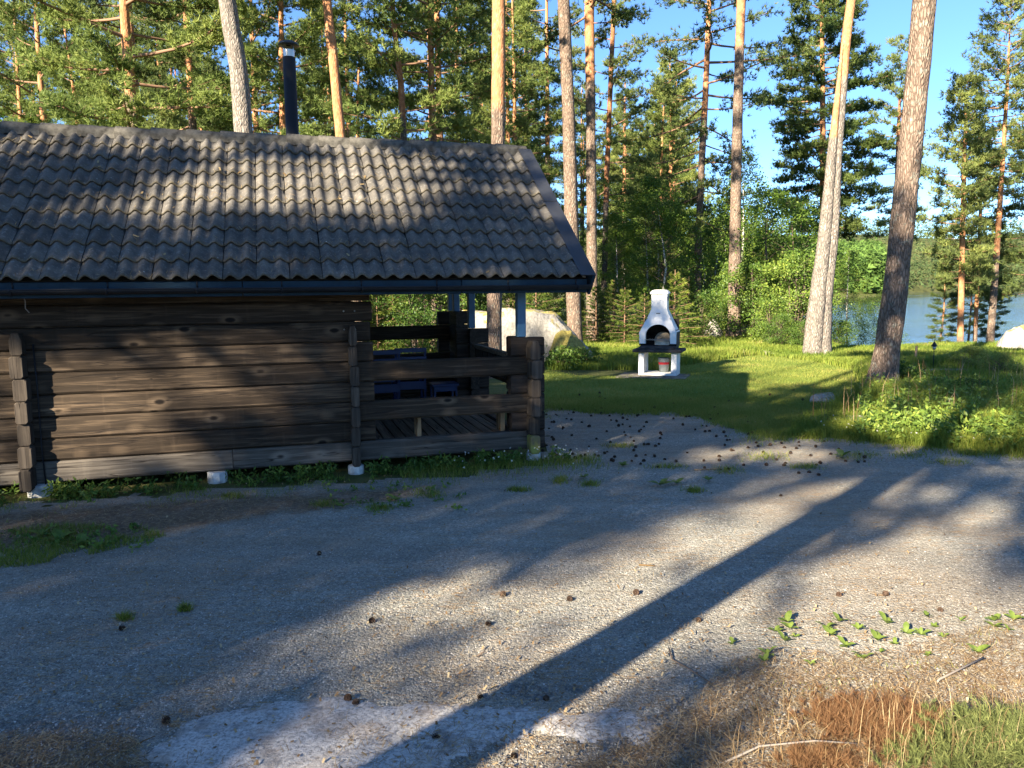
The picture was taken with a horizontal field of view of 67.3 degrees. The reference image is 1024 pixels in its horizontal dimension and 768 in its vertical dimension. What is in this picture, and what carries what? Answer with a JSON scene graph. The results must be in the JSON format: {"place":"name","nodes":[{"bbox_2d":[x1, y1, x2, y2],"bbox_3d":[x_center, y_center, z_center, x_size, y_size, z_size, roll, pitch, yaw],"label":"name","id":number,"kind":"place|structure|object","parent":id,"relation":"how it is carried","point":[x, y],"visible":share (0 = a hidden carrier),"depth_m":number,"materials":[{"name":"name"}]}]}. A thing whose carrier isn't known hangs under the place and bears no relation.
{"place":"outdoors","nodes":[
{"label":"outdoors","id":0,"kind":"place"},
{"bbox_2d":[0,451,608,567],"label":"verge grass","id":1,"kind":"structure","parent":0,"point":[126,539],"depth_m":5.67,"materials":[{"name":"green plant"}]},
{"bbox_2d":[0,408,1023,767],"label":"gravel road","id":2,"kind":"structure","parent":0,"point":[922,512],"depth_m":4.60,"materials":[{"name":"grey gravel"}]},
{"bbox_2d":[0,475,467,552],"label":"gravel weeds","id":3,"kind":"object","parent":2,"relation":"on","point":[131,527],"visible":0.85,"depth_m":5.55,"materials":[{"name":"green plant"}]},
{"bbox_2d":[131,697,658,767],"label":"bedrock patch","id":4,"kind":"object","parent":2,"relation":"on","point":[312,734],"visible":0.94,"depth_m":2.96,"materials":[{"name":"grey stone"}]},
{"bbox_2d":[0,421,1023,767],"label":"fallen needles","id":5,"kind":"object","parent":2,"relation":"on","point":[576,743],"visible":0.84,"depth_m":3.21,"materials":[{"name":"plant"}]},
{"bbox_2d":[108,401,1023,718],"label":"grass tufts","id":6,"kind":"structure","parent":2,"relation":"on","point":[186,607],"depth_m":7.71,"materials":[{"name":"green plant"}]},
{"bbox_2d":[763,738,878,767],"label":"dry grass","id":7,"kind":"structure","parent":2,"relation":"on","point":[810,757],"depth_m":2.73,"materials":[{"name":"brown plant"}]},
{"bbox_2d":[693,666,1023,767],"bbox_3d":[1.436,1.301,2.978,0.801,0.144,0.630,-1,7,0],"label":"dry grass","id":8,"kind":"structure","parent":2,"relation":"on","point":[831,712],"depth_m":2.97,"materials":[{"name":"brown plant"}]},
{"bbox_2d":[868,721,1023,767],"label":"grass","id":9,"kind":"structure","parent":2,"relation":"on","point":[964,756],"depth_m":2.72,"materials":[{"name":"green plant"}]},
{"bbox_2d":[904,690,1023,767],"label":"grass","id":10,"kind":"structure","parent":2,"relation":"on","point":[1009,719],"depth_m":2.83,"materials":[{"name":"green plant"}]},
{"bbox_2d":[0,230,1023,506],"bbox_3d":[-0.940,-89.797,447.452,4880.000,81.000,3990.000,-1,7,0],"label":"ground","id":11,"kind":"structure","parent":0,"point":[496,386],"depth_m":7.44,"materials":[{"name":"green plant"}]},
{"bbox_2d":[0,0,90,123],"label":"pine tree","id":12,"kind":"object","parent":11,"relation":"on","point":[6,89],"visible":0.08,"depth_m":30.04,"materials":[{"name":"green plant"}]},
{"bbox_2d":[25,0,117,126],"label":"pine tree","id":13,"kind":"object","parent":11,"relation":"on","point":[52,31],"visible":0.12,"depth_m":21.79,"materials":[{"name":"green plant"}]},
{"bbox_2d":[0,0,145,126],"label":"pine tree","id":14,"kind":"object","parent":11,"relation":"on","point":[8,12],"visible":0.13,"depth_m":27.00,"materials":[{"name":"green plant"}]},
{"bbox_2d":[61,0,199,129],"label":"pine tree","id":15,"kind":"object","parent":11,"relation":"on","point":[115,10],"visible":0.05,"depth_m":36.56,"materials":[{"name":"green plant"}]},
{"bbox_2d":[48,0,214,128],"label":"pine tree","id":16,"kind":"object","parent":11,"relation":"on","point":[96,5],"visible":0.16,"depth_m":24.97,"materials":[{"name":"green plant"}]},
{"bbox_2d":[0,0,275,127],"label":"pine tree","id":17,"kind":"object","parent":11,"relation":"on","point":[131,111],"visible":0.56,"depth_m":17.60,"materials":[{"name":"green plant"}]},
{"bbox_2d":[108,0,221,128],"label":"pine tree","id":18,"kind":"object","parent":11,"relation":"on","point":[165,114],"visible":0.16,"depth_m":29.58,"materials":[{"name":"green plant"}]},
{"bbox_2d":[118,0,274,131],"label":"pine tree","id":19,"kind":"object","parent":11,"relation":"on","point":[149,14],"visible":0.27,"depth_m":22.04,"materials":[{"name":"green plant"}]},
{"bbox_2d":[218,0,252,132],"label":"pine tree","id":20,"kind":"object","parent":11,"relation":"on","point":[240,89],"visible":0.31,"depth_m":15.70,"materials":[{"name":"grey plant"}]},
{"bbox_2d":[179,0,323,134],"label":"pine tree","id":21,"kind":"object","parent":11,"relation":"on","point":[273,122],"visible":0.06,"depth_m":28.09,"materials":[{"name":"green plant"}]},
{"bbox_2d":[177,0,373,135],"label":"pine tree","id":22,"kind":"object","parent":11,"relation":"on","point":[258,55],"visible":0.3,"depth_m":20.24,"materials":[{"name":"green plant"}]},
{"bbox_2d":[0,444,576,506],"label":"weeds","id":23,"kind":"object","parent":11,"relation":"on","point":[65,493],"visible":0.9,"depth_m":6.94,"materials":[{"name":"green plant"}]},
{"bbox_2d":[0,40,595,497],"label":"log cabin","id":24,"kind":"object","parent":11,"relation":"on","point":[182,300],"visible":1,"depth_m":7.08,"materials":[{"name":"brown wood"}]},
{"bbox_2d":[373,349,399,398],"bbox_3d":[-1.558,-0.036,9.199,0.380,0.770,0.440,-3,7,-20],"label":"folding chair","id":25,"kind":"object","parent":24,"relation":"on","point":[389,388],"visible":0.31,"depth_m":9.05,"materials":[{"name":"blue fabric"}]},
{"bbox_2d":[395,348,425,398],"bbox_3d":[-1.266,-0.075,9.492,0.380,0.770,0.440,-2,7,-14],"label":"folding chair","id":26,"kind":"object","parent":24,"relation":"on","point":[411,385],"visible":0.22,"depth_m":9.33,"materials":[{"name":"blue fabric"}]},
{"bbox_2d":[295,4,376,138],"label":"pine tree","id":27,"kind":"object","parent":11,"relation":"on","point":[329,123],"visible":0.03,"depth_m":41.04,"materials":[{"name":"green plant"}]},
{"bbox_2d":[285,0,396,137],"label":"pine tree","id":28,"kind":"object","parent":11,"relation":"on","point":[305,69],"visible":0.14,"depth_m":34.75,"materials":[{"name":"green plant"}]},
{"bbox_2d":[322,0,362,341],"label":"pine tree","id":29,"kind":"object","parent":11,"relation":"on","point":[338,114],"visible":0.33,"depth_m":17.39,"materials":[{"name":"brown plant"}]},
{"bbox_2d":[324,28,397,322],"bbox_3d":[-5.568,-6.734,26.420,3.941,11.064,4.196,3,8,26],"label":"pine tree","id":30,"kind":"object","parent":11,"relation":"on","point":[354,66],"visible":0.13,"depth_m":25.89,"materials":[{"name":"green plant"}]},
{"bbox_2d":[369,295,403,349],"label":"spruce sapling","id":31,"kind":"object","parent":11,"relation":"on","point":[380,312],"visible":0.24,"depth_m":18.90,"materials":[{"name":"green plant"}]},
{"bbox_2d":[304,0,491,347],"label":"pine tree","id":32,"kind":"object","parent":11,"relation":"on","point":[423,97],"visible":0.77,"depth_m":19.11,"materials":[{"name":"green plant"}]},
{"bbox_2d":[371,294,447,352],"bbox_3d":[-2.367,-1.537,18.420,2.203,2.282,2.338,-2,7,-13],"label":"bush","id":33,"kind":"object","parent":11,"relation":"on","point":[422,317],"visible":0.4,"depth_m":18.18,"materials":[{"name":"green plant"}]},
{"bbox_2d":[336,0,512,349],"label":"pine tree","id":34,"kind":"object","parent":11,"relation":"on","point":[391,99],"visible":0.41,"depth_m":20.36,"materials":[{"name":"green plant"}]},
{"bbox_2d":[371,0,491,142],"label":"pine tree","id":35,"kind":"object","parent":11,"relation":"on","point":[411,84],"visible":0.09,"depth_m":34.51,"materials":[{"name":"green plant"}]},
{"bbox_2d":[359,0,525,308],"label":"pine tree","id":36,"kind":"object","parent":11,"relation":"on","point":[486,83],"visible":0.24,"depth_m":22.83,"materials":[{"name":"green plant"}]},
{"bbox_2d":[396,0,519,299],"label":"pine tree","id":37,"kind":"object","parent":11,"relation":"on","point":[443,75],"visible":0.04,"depth_m":39.09,"materials":[{"name":"green plant"}]},
{"bbox_2d":[486,0,504,378],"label":"pine tree","id":38,"kind":"object","parent":11,"relation":"on","point":[494,315],"visible":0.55,"depth_m":14.57,"materials":[{"name":"brown plant"}]},
{"bbox_2d":[455,0,560,305],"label":"pine tree","id":39,"kind":"object","parent":11,"relation":"on","point":[535,115],"visible":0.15,"depth_m":34.32,"materials":[{"name":"green plant"}]},
{"bbox_2d":[450,0,582,308],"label":"pine tree","id":40,"kind":"object","parent":11,"relation":"on","point":[522,127],"visible":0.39,"depth_m":30.86,"materials":[{"name":"green plant"}]},
{"bbox_2d":[481,4,561,302],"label":"pine tree","id":41,"kind":"object","parent":11,"relation":"on","point":[539,159],"visible":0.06,"depth_m":46.70,"materials":[{"name":"green plant"}]},
{"bbox_2d":[462,307,590,358],"bbox_3d":[0.252,-0.916,19.106,4.005,2.014,2.358,-2,7,-9],"label":"boulder","id":42,"kind":"object","parent":11,"relation":"on","point":[547,325],"visible":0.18,"depth_m":18.16,"materials":[{"name":"stone"}]},
{"bbox_2d":[505,0,595,310],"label":"pine tree","id":43,"kind":"object","parent":11,"relation":"on","point":[576,51],"visible":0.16,"depth_m":38.97,"materials":[{"name":"green plant"}]},
{"bbox_2d":[543,343,589,369],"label":"shrub","id":44,"kind":"object","parent":11,"relation":"on","point":[561,354],"visible":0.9,"depth_m":16.50,"materials":[{"name":"green plant"}]},
{"bbox_2d":[549,330,586,359],"bbox_3d":[1.382,-0.712,17.912,1.112,1.092,1.376,-3,7,-17],"label":"mossy boulder","id":45,"kind":"object","parent":11,"relation":"on","point":[564,337],"visible":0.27,"depth_m":17.74,"materials":[{"name":"stone"}]},
{"bbox_2d":[557,0,582,340],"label":"pine tree","id":46,"kind":"object","parent":11,"relation":"on","point":[573,308],"visible":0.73,"depth_m":21.70,"materials":[{"name":"brown plant"}]},
{"bbox_2d":[551,75,603,310],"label":"pine tree","id":47,"kind":"object","parent":11,"relation":"on","point":[580,185],"visible":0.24,"depth_m":61.80,"materials":[{"name":"green plant"}]},
{"bbox_2d":[540,0,652,340],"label":"pine tree","id":48,"kind":"object","parent":11,"relation":"on","point":[591,195],"visible":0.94,"depth_m":23.74,"materials":[{"name":"brown plant"}]},
{"bbox_2d":[581,285,618,342],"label":"spruce sapling","id":49,"kind":"object","parent":11,"relation":"on","point":[600,310],"visible":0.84,"depth_m":23.84,"materials":[{"name":"green plant"}]},
{"bbox_2d":[579,169,643,320],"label":"birch tree","id":50,"kind":"object","parent":11,"relation":"on","point":[621,200],"visible":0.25,"depth_m":36.51,"materials":[{"name":"green plant"}]},
{"bbox_2d":[560,0,664,329],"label":"pine tree","id":51,"kind":"object","parent":11,"relation":"on","point":[612,62],"visible":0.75,"depth_m":31.68,"materials":[{"name":"green plant"}]},
{"bbox_2d":[599,279,638,336],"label":"spruce sapling","id":52,"kind":"object","parent":11,"relation":"on","point":[617,285],"visible":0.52,"depth_m":25.83,"materials":[{"name":"green plant"}]},
{"bbox_2d":[605,289,638,343],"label":"spruce sapling","id":53,"kind":"object","parent":11,"relation":"on","point":[624,297],"visible":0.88,"depth_m":23.35,"materials":[{"name":"green plant"}]},
{"bbox_2d":[597,208,647,325],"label":"birch tree","id":54,"kind":"object","parent":11,"relation":"on","point":[614,216],"visible":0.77,"depth_m":31.61,"materials":[{"name":"green plant"}]},
{"bbox_2d":[596,88,655,310],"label":"pine tree","id":55,"kind":"object","parent":11,"relation":"on","point":[613,167],"visible":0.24,"depth_m":61.08,"materials":[{"name":"green plant"}]},
{"bbox_2d":[597,71,659,277],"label":"pine tree","id":56,"kind":"object","parent":11,"relation":"on","point":[617,151],"visible":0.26,"depth_m":60.76,"materials":[{"name":"green plant"}]},
{"bbox_2d":[624,294,650,344],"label":"spruce sapling","id":57,"kind":"object","parent":11,"relation":"on","point":[644,310],"visible":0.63,"depth_m":22.89,"materials":[{"name":"green plant"}]},
{"bbox_2d":[608,186,686,314],"bbox_3d":[5.997,-5.687,34.497,3.842,6.491,3.514,-7,9,-43],"label":"birch tree","id":58,"kind":"object","parent":11,"relation":"on","point":[646,271],"visible":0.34,"depth_m":34.28,"materials":[{"name":"green plant"}]},
{"bbox_2d":[619,185,694,303],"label":"birch tree","id":59,"kind":"object","parent":11,"relation":"on","point":[671,240],"visible":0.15,"depth_m":38.08,"materials":[{"name":"green plant"}]},
{"bbox_2d":[620,81,694,287],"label":"pine tree","id":60,"kind":"object","parent":11,"relation":"on","point":[662,139],"visible":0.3,"depth_m":43.90,"materials":[{"name":"green plant"}]},
{"bbox_2d":[618,171,713,306],"bbox_3d":[6.127,-5.238,30.783,3.840,6.489,3.513,3,8,27],"label":"birch tree","id":61,"kind":"object","parent":11,"relation":"on","point":[656,186],"visible":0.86,"depth_m":30.43,"materials":[{"name":"green plant"}]},
{"bbox_2d":[613,46,722,307],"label":"pine tree","id":62,"kind":"object","parent":11,"relation":"on","point":[693,146],"visible":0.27,"depth_m":43.82,"materials":[{"name":"green plant"}]},
{"bbox_2d":[636,271,709,346],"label":"spruce sapling","id":63,"kind":"object","parent":11,"relation":"on","point":[681,297],"visible":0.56,"depth_m":20.79,"materials":[{"name":"green plant"}]},
{"bbox_2d":[672,277,711,344],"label":"spruce sapling","id":64,"kind":"object","parent":11,"relation":"on","point":[688,280],"visible":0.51,"depth_m":22.31,"materials":[{"name":"green plant"}]},
{"bbox_2d":[675,285,734,338],"bbox_3d":[6.166,-2.240,24.930,2.069,1.975,1.974,3,8,30],"label":"bush","id":65,"kind":"object","parent":11,"relation":"on","point":[709,299],"visible":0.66,"depth_m":24.79,"materials":[{"name":"green plant"}]},
{"bbox_2d":[613,0,820,326],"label":"pine tree","id":66,"kind":"object","parent":11,"relation":"on","point":[701,127],"visible":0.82,"depth_m":32.53,"materials":[{"name":"green plant"}]},
{"bbox_2d":[680,196,753,308],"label":"birch tree","id":67,"kind":"object","parent":11,"relation":"on","point":[708,232],"visible":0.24,"depth_m":35.12,"materials":[{"name":"green plant"}]},
{"bbox_2d":[725,0,745,337],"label":"pine tree","id":68,"kind":"object","parent":11,"relation":"on","point":[736,174],"visible":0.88,"depth_m":26.17,"materials":[{"name":"brown plant"}]},
{"bbox_2d":[693,146,785,312],"bbox_3d":[9.324,-5.877,31.515,3.946,7.516,3.953,3,8,24],"label":"birch tree","id":69,"kind":"object","parent":11,"relation":"on","point":[724,210],"visible":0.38,"depth_m":31.45,"materials":[{"name":"green plant"}]},
{"bbox_2d":[714,257,797,337],"bbox_3d":[8.256,-2.805,25.781,2.754,2.852,2.922,3,8,28],"label":"bush","id":70,"kind":"object","parent":11,"relation":"on","point":[750,269],"visible":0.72,"depth_m":25.58,"materials":[{"name":"green plant"}]},
{"bbox_2d":[715,238,803,324],"bbox_3d":[9.562,-3.597,28.916,3.580,3.708,3.799,-6,9,-38],"label":"bush","id":71,"kind":"object","parent":11,"relation":"on","point":[758,249],"visible":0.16,"depth_m":28.21,"materials":[{"name":"green plant"}]},
{"bbox_2d":[743,290,798,340],"bbox_3d":[7.911,-1.990,23.445,1.777,1.777,1.862,-2,7,-14],"label":"bush","id":72,"kind":"object","parent":11,"relation":"on","point":[760,331],"visible":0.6,"depth_m":23.38,"materials":[{"name":"green plant"}]},
{"bbox_2d":[760,312,799,344],"bbox_3d":[7.663,-1.544,21.990,1.241,1.185,1.185,1,7,10],"label":"bush","id":73,"kind":"object","parent":11,"relation":"on","point":[778,339],"visible":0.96,"depth_m":21.94,"materials":[{"name":"green plant"}]},
{"bbox_2d":[711,179,853,328],"bbox_3d":[9.498,-4.322,26.909,4.872,5.586,4.271,1,7,10],"label":"young birch tree","id":74,"kind":"object","parent":11,"relation":"on","point":[771,203],"visible":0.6,"depth_m":26.72,"materials":[{"name":"green plant"}]},
{"bbox_2d":[747,194,857,324],"bbox_3d":[11.252,-4.553,29.784,4.057,5.307,4.628,6,9,42],"label":"young birch tree","id":75,"kind":"object","parent":11,"relation":"on","point":[809,210],"visible":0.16,"depth_m":29.15,"materials":[{"name":"green plant"}]},
{"bbox_2d":[758,248,851,337],"bbox_3d":[9.394,-2.843,24.894,3.030,3.138,3.215,-2,7,-15],"label":"bush","id":76,"kind":"object","parent":11,"relation":"on","point":[797,264],"visible":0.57,"depth_m":24.55,"materials":[{"name":"green plant"}]},
{"bbox_2d":[748,0,899,241],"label":"pine tree","id":77,"kind":"object","parent":11,"relation":"on","point":[828,26],"visible":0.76,"depth_m":37.85,"materials":[{"name":"green plant"}]},
{"bbox_2d":[802,0,855,355],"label":"pine tree","id":78,"kind":"object","parent":11,"relation":"on","point":[818,332],"visible":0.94,"depth_m":19.00,"materials":[{"name":"brown plant"}]},
{"bbox_2d":[772,236,886,292],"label":"lakeside wood","id":79,"kind":"object","parent":11,"relation":"on","point":[873,259],"visible":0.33,"depth_m":300.02,"materials":[{"name":"green plant"}]},
{"bbox_2d":[832,317,857,344],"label":"bush","id":80,"kind":"object","parent":11,"relation":"on","point":[839,333],"visible":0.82,"depth_m":25.30,"materials":[{"name":"green plant"}]},
{"bbox_2d":[685,215,1023,289],"bbox_3d":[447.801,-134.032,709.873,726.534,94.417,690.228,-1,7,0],"label":"forest","id":81,"kind":"object","parent":11,"relation":"on","point":[930,264],"visible":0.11,"depth_m":638.34,"materials":[{"name":"green plant"}]},
{"bbox_2d":[832,248,878,344],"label":"birch tree","id":82,"kind":"object","parent":11,"relation":"on","point":[846,303],"visible":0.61,"depth_m":39.59,"materials":[{"name":"green plant"}]},
{"bbox_2d":[853,289,911,344],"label":"birch tree","id":83,"kind":"object","parent":11,"relation":"on","point":[869,313],"visible":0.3,"depth_m":36.03,"materials":[{"name":"green plant"}]},
{"bbox_2d":[853,33,940,241],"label":"pine tree","id":84,"kind":"object","parent":11,"relation":"on","point":[895,58],"visible":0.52,"depth_m":50.25,"materials":[{"name":"green plant"}]},
{"bbox_2d":[865,0,936,383],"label":"pine tree","id":85,"kind":"object","parent":11,"relation":"on","point":[889,334],"visible":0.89,"depth_m":12.21,"materials":[{"name":"brown plant"}]},
{"bbox_2d":[813,343,1023,419],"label":"seed stalks","id":86,"kind":"object","parent":11,"relation":"on","point":[928,383],"visible":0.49,"depth_m":10.54,"materials":[{"name":"plant"}]},
{"bbox_2d":[851,372,1023,450],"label":"meadow weeds","id":87,"kind":"object","parent":11,"relation":"on","point":[934,421],"visible":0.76,"depth_m":8.76,"materials":[{"name":"green plant"}]},
{"bbox_2d":[924,261,957,342],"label":"pine tree","id":88,"kind":"object","parent":11,"relation":"on","point":[941,330],"visible":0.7,"depth_m":35.74,"materials":[{"name":"green plant"}]},
{"bbox_2d":[916,68,1016,341],"bbox_3d":[17.455,-5.507,29.577,3.592,13.052,3.262,-4,8,-23],"label":"pine tree","id":89,"kind":"object","parent":11,"relation":"on","point":[975,190],"visible":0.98,"depth_m":29.10,"materials":[{"name":"green plant"}]},
{"bbox_2d":[945,246,988,340],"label":"pine tree","id":90,"kind":"object","parent":11,"relation":"on","point":[971,322],"visible":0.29,"depth_m":37.73,"materials":[{"name":"green plant"}]},
{"bbox_2d":[940,343,1000,365],"bbox_3d":[9.286,-0.544,15.593,1.089,0.619,1.043,1,7,11],"label":"shrub","id":91,"kind":"object","parent":11,"relation":"on","point":[972,351],"visible":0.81,"depth_m":15.47,"materials":[{"name":"green plant"}]},
{"bbox_2d":[944,124,1021,341],"bbox_3d":[19.782,-4.875,32.652,2.804,12.122,3.032,-1,7,0],"label":"pine tree","id":92,"kind":"object","parent":11,"relation":"on","point":[986,291],"visible":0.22,"depth_m":32.27,"materials":[{"name":"green plant"}]},
{"bbox_2d":[944,0,1023,341],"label":"pine tree","id":93,"kind":"object","parent":11,"relation":"on","point":[1004,64],"visible":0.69,"depth_m":29.83,"materials":[{"name":"green plant"}]},
{"bbox_2d":[967,257,1012,340],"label":"pine tree","id":94,"kind":"object","parent":11,"relation":"on","point":[985,321],"visible":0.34,"depth_m":38.54,"materials":[{"name":"green plant"}]},
{"bbox_2d":[972,349,1023,373],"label":"shrub","id":95,"kind":"object","parent":11,"relation":"on","point":[1003,358],"visible":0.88,"depth_m":14.24,"materials":[{"name":"green plant"}]},
{"bbox_2d":[979,65,1023,299],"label":"pine tree","id":96,"kind":"object","parent":11,"relation":"on","point":[1017,196],"visible":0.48,"depth_m":31.86,"materials":[{"name":"green plant"}]},
{"bbox_2d":[996,324,1023,348],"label":"boulder","id":97,"kind":"object","parent":11,"relation":"on","point":[1013,336],"visible":0.39,"depth_m":20.29,"materials":[{"name":"stone"}]},
{"bbox_2d":[0,0,1023,238],"label":"sky","id":98,"kind":"structure","parent":0,"point":[954,19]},
{"bbox_2d":[373,324,1023,453],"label":"meadow grass","id":99,"kind":"structure","parent":0,"point":[621,355],"depth_m":17.50,"materials":[{"name":"green plant"}]},
{"bbox_2d":[543,355,856,437],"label":"lawn","id":100,"kind":"structure","parent":0,"point":[713,367],"depth_m":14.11,"materials":[{"name":"plant"}]},
{"bbox_2d":[615,372,689,379],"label":"stone paving","id":101,"kind":"structure","parent":100,"relation":"on","point":[636,375],"depth_m":14.89,"materials":[{"name":"grey stone"}]},
{"bbox_2d":[632,290,685,375],"bbox_3d":[2.901,-1.015,15.109,0.960,1.663,0.634,2,7,20],"label":"masonry barbecue","id":102,"kind":"object","parent":101,"relation":"on","point":[659,332],"visible":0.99,"depth_m":14.96,"materials":[{"name":"white paint"}]},
{"bbox_2d":[785,373,1023,454],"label":"tall grass","id":103,"kind":"structure","parent":0,"point":[806,417],"depth_m":9.13,"materials":[{"name":"green plant"}]},
{"bbox_2d":[803,292,1023,344],"bbox_3d":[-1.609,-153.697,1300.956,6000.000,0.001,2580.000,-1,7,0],"label":"water","id":104,"kind":"structure","parent":0,"point":[917,322],"depth_m":93.10,"materials":[{"name":"blue liquid"}]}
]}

